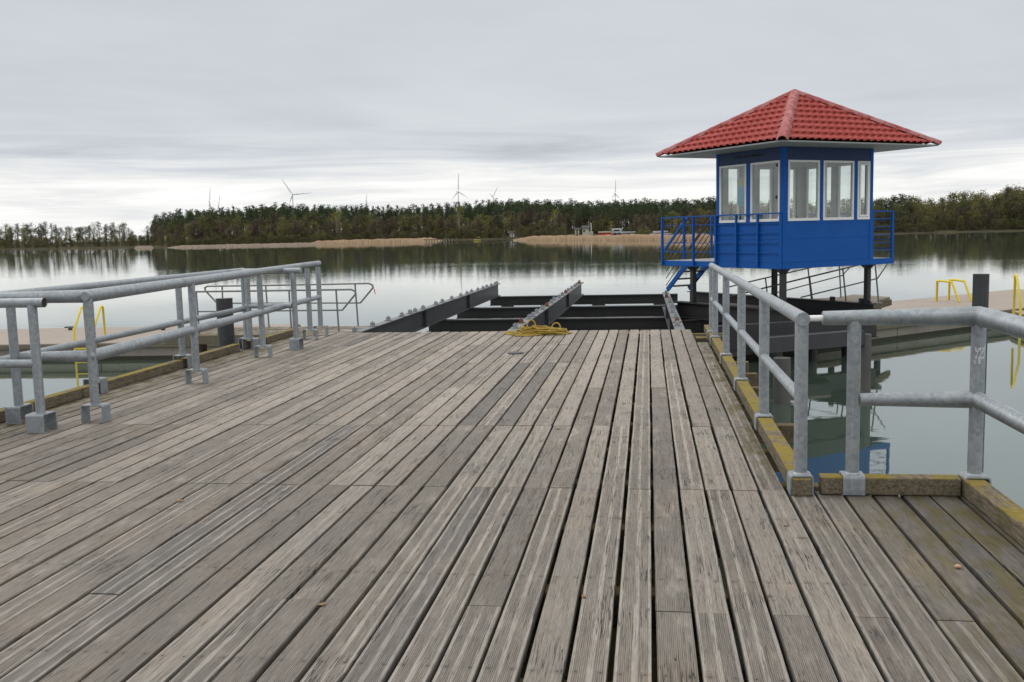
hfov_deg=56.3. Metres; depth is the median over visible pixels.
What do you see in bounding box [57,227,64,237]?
pine tree
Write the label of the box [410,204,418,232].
pine tree
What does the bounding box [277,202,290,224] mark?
pine tree
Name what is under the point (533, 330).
rope
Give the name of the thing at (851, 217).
window
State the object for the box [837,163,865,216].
window
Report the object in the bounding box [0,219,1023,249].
shore
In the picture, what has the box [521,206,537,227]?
tree
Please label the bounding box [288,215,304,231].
tree
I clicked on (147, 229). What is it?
tree
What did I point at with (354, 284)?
hand rail
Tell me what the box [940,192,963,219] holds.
tree
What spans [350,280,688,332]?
steel frame
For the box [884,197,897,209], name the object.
pine tree
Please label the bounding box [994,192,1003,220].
tree
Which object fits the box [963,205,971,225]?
tree
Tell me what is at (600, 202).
pine tree
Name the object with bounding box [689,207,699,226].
tree
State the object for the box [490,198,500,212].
pine tree
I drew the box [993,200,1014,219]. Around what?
tree
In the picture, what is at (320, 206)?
pine tree
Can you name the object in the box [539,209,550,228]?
tree
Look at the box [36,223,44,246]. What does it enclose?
pine tree
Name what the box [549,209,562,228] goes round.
tree
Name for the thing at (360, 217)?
bush
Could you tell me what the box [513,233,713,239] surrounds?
sandbank
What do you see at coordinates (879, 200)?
pine tree
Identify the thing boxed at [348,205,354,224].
pine tree
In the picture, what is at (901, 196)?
pine tree
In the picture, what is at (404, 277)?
water
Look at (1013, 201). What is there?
tree
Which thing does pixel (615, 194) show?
wind turbine
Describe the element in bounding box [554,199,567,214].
pine tree
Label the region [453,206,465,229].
tree
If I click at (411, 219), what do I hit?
bush
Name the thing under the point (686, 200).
pine tree
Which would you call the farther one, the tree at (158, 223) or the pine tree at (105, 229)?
the pine tree at (105, 229)
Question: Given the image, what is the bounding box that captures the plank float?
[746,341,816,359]
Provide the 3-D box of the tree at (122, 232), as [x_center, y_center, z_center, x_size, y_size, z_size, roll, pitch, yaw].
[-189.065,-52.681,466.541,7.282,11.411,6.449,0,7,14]
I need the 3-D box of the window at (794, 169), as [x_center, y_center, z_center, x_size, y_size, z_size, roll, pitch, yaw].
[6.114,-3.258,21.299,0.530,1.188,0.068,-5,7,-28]
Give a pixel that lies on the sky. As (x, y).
(130, 112)
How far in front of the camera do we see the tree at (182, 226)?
391.25 m
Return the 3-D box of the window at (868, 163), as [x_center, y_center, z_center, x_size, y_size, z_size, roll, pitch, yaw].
[7.233,-3.104,19.703,0.357,1.188,0.072,-5,7,-28]
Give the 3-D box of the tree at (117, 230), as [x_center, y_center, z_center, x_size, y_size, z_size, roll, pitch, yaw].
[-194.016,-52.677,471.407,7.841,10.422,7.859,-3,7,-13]
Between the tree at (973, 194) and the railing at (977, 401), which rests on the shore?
the tree at (973, 194)
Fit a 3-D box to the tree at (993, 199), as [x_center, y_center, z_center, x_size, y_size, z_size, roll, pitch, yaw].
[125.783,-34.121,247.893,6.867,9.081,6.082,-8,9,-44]
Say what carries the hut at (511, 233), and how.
on the shore
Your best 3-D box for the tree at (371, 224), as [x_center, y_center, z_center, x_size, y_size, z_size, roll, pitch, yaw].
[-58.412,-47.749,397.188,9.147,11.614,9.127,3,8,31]
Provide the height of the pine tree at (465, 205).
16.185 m
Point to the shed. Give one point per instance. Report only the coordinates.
(576, 231)
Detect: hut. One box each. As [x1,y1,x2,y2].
[507,224,514,236]
[598,231,613,234]
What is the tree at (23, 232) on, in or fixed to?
on the shore
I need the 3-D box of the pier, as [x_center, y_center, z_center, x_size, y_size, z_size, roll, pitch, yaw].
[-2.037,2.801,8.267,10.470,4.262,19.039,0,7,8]
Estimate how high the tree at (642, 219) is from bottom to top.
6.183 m
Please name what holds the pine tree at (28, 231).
on the shore
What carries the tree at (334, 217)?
on the shore
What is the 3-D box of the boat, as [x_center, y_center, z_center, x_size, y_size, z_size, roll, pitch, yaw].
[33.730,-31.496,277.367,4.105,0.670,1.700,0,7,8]
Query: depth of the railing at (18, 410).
9.44 m
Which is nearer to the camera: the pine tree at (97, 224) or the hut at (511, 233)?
the hut at (511, 233)
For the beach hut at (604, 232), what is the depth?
296.21 m
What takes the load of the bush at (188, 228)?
on the shore
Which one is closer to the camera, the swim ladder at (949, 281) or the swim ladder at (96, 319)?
the swim ladder at (96, 319)
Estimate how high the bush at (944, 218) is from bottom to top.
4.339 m
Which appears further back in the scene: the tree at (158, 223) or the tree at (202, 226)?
the tree at (158, 223)
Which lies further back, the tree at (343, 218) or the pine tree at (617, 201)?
the tree at (343, 218)
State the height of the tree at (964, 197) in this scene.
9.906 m
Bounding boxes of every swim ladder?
[73,305,105,349]
[935,279,971,302]
[1012,273,1021,315]
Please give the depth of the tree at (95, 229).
456.08 m
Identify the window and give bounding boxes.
[719,164,745,222]
[728,167,739,219]
[750,160,779,221]
[760,167,772,218]
[788,160,819,220]
[790,168,796,217]
[805,165,831,217]
[823,160,854,219]
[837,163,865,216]
[857,161,870,219]
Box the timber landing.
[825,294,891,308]
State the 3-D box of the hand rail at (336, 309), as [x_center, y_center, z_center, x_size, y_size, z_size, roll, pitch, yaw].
[-4.106,-0.476,16.638,2.925,0.842,0.036,0,7,8]
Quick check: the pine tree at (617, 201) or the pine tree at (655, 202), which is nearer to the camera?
the pine tree at (655, 202)
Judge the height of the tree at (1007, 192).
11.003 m
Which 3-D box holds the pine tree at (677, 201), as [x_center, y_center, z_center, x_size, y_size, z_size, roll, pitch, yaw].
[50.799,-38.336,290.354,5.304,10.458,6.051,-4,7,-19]
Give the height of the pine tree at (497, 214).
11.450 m
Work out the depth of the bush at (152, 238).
426.77 m
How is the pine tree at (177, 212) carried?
on the shore
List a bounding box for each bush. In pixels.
[2,234,15,247]
[88,238,97,245]
[134,235,147,245]
[145,237,155,244]
[182,220,205,238]
[192,213,221,242]
[213,216,239,237]
[294,210,331,232]
[341,212,385,233]
[398,213,423,232]
[879,203,918,224]
[936,213,954,229]
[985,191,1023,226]
[1009,198,1023,223]
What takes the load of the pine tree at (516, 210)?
on the shore
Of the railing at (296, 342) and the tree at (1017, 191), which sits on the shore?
the tree at (1017, 191)
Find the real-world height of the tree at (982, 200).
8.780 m
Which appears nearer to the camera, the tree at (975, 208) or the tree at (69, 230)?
the tree at (975, 208)
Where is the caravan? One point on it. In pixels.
(618, 230)
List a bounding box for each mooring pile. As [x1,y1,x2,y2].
[215,298,234,347]
[970,274,989,381]
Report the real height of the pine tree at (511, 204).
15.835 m
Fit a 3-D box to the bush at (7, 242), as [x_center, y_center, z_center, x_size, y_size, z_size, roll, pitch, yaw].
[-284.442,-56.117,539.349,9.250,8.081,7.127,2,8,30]
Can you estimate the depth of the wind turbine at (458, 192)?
3398.83 m
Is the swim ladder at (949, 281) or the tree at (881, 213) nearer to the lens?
the swim ladder at (949, 281)
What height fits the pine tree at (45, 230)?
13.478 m
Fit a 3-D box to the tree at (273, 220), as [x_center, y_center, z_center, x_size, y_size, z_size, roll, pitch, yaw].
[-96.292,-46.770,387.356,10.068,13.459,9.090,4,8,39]
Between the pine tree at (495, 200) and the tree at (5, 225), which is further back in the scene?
the tree at (5, 225)
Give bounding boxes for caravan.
[612,228,621,234]
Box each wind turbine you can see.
[283,181,306,207]
[452,173,465,201]
[612,181,619,199]
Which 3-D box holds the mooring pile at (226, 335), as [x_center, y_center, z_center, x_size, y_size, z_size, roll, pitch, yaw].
[-4.618,1.712,15.809,0.272,4.843,0.272,0,7,8]
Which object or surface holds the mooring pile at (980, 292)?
in the water
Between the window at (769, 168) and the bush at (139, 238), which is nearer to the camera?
the window at (769, 168)
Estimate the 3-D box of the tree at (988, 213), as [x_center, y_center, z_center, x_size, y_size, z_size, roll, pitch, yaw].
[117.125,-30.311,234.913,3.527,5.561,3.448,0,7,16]
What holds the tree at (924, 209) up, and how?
on the shore
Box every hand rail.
[195,289,355,334]
[204,283,375,326]
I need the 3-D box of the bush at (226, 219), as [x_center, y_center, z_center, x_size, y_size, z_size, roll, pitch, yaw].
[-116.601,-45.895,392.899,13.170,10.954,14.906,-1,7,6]
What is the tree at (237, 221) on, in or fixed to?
on the shore
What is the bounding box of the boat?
[621,231,634,233]
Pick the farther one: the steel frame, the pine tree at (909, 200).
the pine tree at (909, 200)
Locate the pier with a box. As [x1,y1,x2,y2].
[0,325,1023,681]
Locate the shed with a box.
[574,228,580,234]
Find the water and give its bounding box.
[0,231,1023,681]
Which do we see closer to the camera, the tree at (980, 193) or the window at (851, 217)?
the window at (851, 217)
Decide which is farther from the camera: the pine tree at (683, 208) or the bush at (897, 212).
the pine tree at (683, 208)
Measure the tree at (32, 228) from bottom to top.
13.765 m
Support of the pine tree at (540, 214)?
on the shore
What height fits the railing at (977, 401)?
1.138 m
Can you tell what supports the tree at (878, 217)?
on the shore
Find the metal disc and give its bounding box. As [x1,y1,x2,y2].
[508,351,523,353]
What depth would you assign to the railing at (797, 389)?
7.65 m
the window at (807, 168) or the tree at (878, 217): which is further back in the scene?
the tree at (878, 217)
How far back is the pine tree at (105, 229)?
460.09 m
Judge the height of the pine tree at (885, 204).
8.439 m
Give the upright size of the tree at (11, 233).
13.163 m
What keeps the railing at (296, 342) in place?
on the pier
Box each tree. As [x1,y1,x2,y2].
[0,223,15,241]
[5,225,18,247]
[14,223,22,238]
[17,225,31,240]
[21,222,37,241]
[23,224,31,243]
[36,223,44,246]
[40,221,49,236]
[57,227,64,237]
[63,226,74,246]
[87,222,99,237]
[96,222,103,236]
[102,224,109,243]
[108,223,118,244]
[110,224,126,241]
[117,221,127,243]
[141,225,151,241]
[154,221,165,239]
[160,221,176,238]
[167,211,172,229]
[172,208,181,224]
[177,220,185,237]
[195,214,212,243]
[210,220,225,239]
[229,214,248,236]
[244,205,253,233]
[265,211,279,232]
[275,217,293,235]
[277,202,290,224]
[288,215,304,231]
[295,204,303,219]
[317,204,326,223]
[327,211,342,232]
[340,216,348,232]
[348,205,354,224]
[359,212,380,235]
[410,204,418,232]
[420,212,428,231]
[441,202,449,234]
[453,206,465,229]
[462,202,471,215]
[482,199,492,217]
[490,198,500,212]
[490,209,499,236]
[507,199,516,210]
[508,206,524,236]
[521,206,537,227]
[536,212,541,230]
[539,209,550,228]
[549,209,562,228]
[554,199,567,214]
[568,198,575,214]
[595,201,608,214]
[605,202,615,220]
[613,200,622,212]
[637,214,647,228]
[641,197,647,216]
[650,199,661,213]
[655,199,666,215]
[662,199,668,228]
[672,198,684,218]
[675,206,690,220]
[680,198,692,214]
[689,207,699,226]
[692,199,703,208]
[700,197,714,209]
[873,199,882,210]
[874,196,887,213]
[874,210,885,223]
[876,207,887,224]
[879,197,891,219]
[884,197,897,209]
[886,193,911,225]
[904,195,915,215]
[914,199,934,221]
[915,196,922,224]
[919,199,939,226]
[933,196,951,220]
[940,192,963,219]
[949,191,965,227]
[954,190,976,225]
[963,190,991,213]
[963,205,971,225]
[964,203,983,221]
[968,194,995,216]
[969,190,979,199]
[984,192,1004,216]
[984,207,995,227]
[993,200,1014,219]
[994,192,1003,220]
[995,185,1015,214]
[1009,184,1023,213]
[1016,203,1023,220]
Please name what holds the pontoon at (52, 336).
on the water
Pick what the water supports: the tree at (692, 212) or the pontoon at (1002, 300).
the pontoon at (1002, 300)
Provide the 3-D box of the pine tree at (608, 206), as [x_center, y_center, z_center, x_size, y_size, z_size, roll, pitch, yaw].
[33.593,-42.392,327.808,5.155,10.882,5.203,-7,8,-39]
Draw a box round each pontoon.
[0,324,300,359]
[598,289,1023,360]
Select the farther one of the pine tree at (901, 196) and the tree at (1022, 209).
the pine tree at (901, 196)
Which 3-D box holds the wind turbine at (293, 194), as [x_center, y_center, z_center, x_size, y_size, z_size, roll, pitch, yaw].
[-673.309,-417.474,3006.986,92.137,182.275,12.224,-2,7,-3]
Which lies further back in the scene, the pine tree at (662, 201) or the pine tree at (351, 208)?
the pine tree at (351, 208)
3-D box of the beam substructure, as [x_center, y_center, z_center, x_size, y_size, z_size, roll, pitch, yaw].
[5.663,1.270,20.161,4.327,4.219,10.410,0,7,8]
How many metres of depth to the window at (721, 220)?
20.21 m
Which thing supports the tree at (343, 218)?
on the shore
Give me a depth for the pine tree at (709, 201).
293.19 m
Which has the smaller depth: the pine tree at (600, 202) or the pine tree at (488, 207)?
the pine tree at (600, 202)
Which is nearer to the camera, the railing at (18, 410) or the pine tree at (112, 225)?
the railing at (18, 410)
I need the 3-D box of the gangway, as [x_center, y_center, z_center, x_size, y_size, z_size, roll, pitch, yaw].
[6.891,-1.310,22.660,3.504,1.277,1.800,0,7,8]
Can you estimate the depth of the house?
314.30 m
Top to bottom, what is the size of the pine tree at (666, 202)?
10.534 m
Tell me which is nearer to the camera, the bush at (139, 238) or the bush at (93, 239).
the bush at (139, 238)
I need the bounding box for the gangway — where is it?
[730,264,887,307]
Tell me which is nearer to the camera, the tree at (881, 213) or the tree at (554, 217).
the tree at (881, 213)
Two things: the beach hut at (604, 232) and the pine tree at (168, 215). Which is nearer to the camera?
the beach hut at (604, 232)
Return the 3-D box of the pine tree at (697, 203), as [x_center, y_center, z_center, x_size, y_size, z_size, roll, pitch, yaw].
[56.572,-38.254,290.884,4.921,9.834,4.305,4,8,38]
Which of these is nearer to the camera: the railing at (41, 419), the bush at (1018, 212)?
the railing at (41, 419)
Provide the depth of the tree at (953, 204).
246.32 m
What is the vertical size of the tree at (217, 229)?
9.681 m
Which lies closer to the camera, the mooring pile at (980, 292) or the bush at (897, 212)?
the mooring pile at (980, 292)
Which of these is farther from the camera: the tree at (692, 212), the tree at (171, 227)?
the tree at (171, 227)
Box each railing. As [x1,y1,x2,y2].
[0,261,328,423]
[0,268,303,393]
[0,298,57,432]
[707,263,813,494]
[809,306,1023,494]
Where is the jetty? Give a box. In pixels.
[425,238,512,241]
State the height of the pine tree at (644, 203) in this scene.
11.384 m
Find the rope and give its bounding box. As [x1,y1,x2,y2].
[504,319,571,336]
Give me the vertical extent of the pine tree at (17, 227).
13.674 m
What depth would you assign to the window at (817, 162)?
19.03 m
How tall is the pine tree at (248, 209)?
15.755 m
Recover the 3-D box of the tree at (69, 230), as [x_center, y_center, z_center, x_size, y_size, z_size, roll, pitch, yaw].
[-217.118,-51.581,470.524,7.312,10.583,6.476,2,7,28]
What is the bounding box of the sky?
[0,0,1023,243]
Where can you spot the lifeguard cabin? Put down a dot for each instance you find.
(800, 134)
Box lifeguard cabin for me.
[655,89,941,302]
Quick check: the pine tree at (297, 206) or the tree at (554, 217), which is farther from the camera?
the pine tree at (297, 206)
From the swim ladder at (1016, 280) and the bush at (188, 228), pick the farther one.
the bush at (188, 228)
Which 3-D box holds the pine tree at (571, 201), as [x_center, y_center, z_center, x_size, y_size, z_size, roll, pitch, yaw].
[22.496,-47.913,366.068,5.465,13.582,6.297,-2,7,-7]
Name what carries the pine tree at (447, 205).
on the shore
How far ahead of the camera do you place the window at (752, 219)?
19.36 m
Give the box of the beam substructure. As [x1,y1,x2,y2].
[674,291,878,403]
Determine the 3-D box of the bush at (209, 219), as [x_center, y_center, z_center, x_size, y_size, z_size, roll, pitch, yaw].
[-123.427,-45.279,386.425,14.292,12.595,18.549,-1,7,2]
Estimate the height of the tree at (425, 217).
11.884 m
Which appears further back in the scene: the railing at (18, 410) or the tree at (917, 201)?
the tree at (917, 201)
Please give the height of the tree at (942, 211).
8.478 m
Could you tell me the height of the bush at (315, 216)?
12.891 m
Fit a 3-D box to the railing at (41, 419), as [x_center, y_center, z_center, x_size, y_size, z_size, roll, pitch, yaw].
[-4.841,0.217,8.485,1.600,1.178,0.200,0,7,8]
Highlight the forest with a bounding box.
[0,187,1023,248]
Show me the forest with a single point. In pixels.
(481, 227)
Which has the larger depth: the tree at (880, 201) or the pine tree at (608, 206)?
the pine tree at (608, 206)
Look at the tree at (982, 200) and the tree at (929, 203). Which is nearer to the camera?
the tree at (982, 200)
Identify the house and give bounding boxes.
[581,225,592,234]
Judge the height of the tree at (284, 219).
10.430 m
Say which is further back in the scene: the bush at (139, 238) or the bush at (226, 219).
the bush at (139, 238)

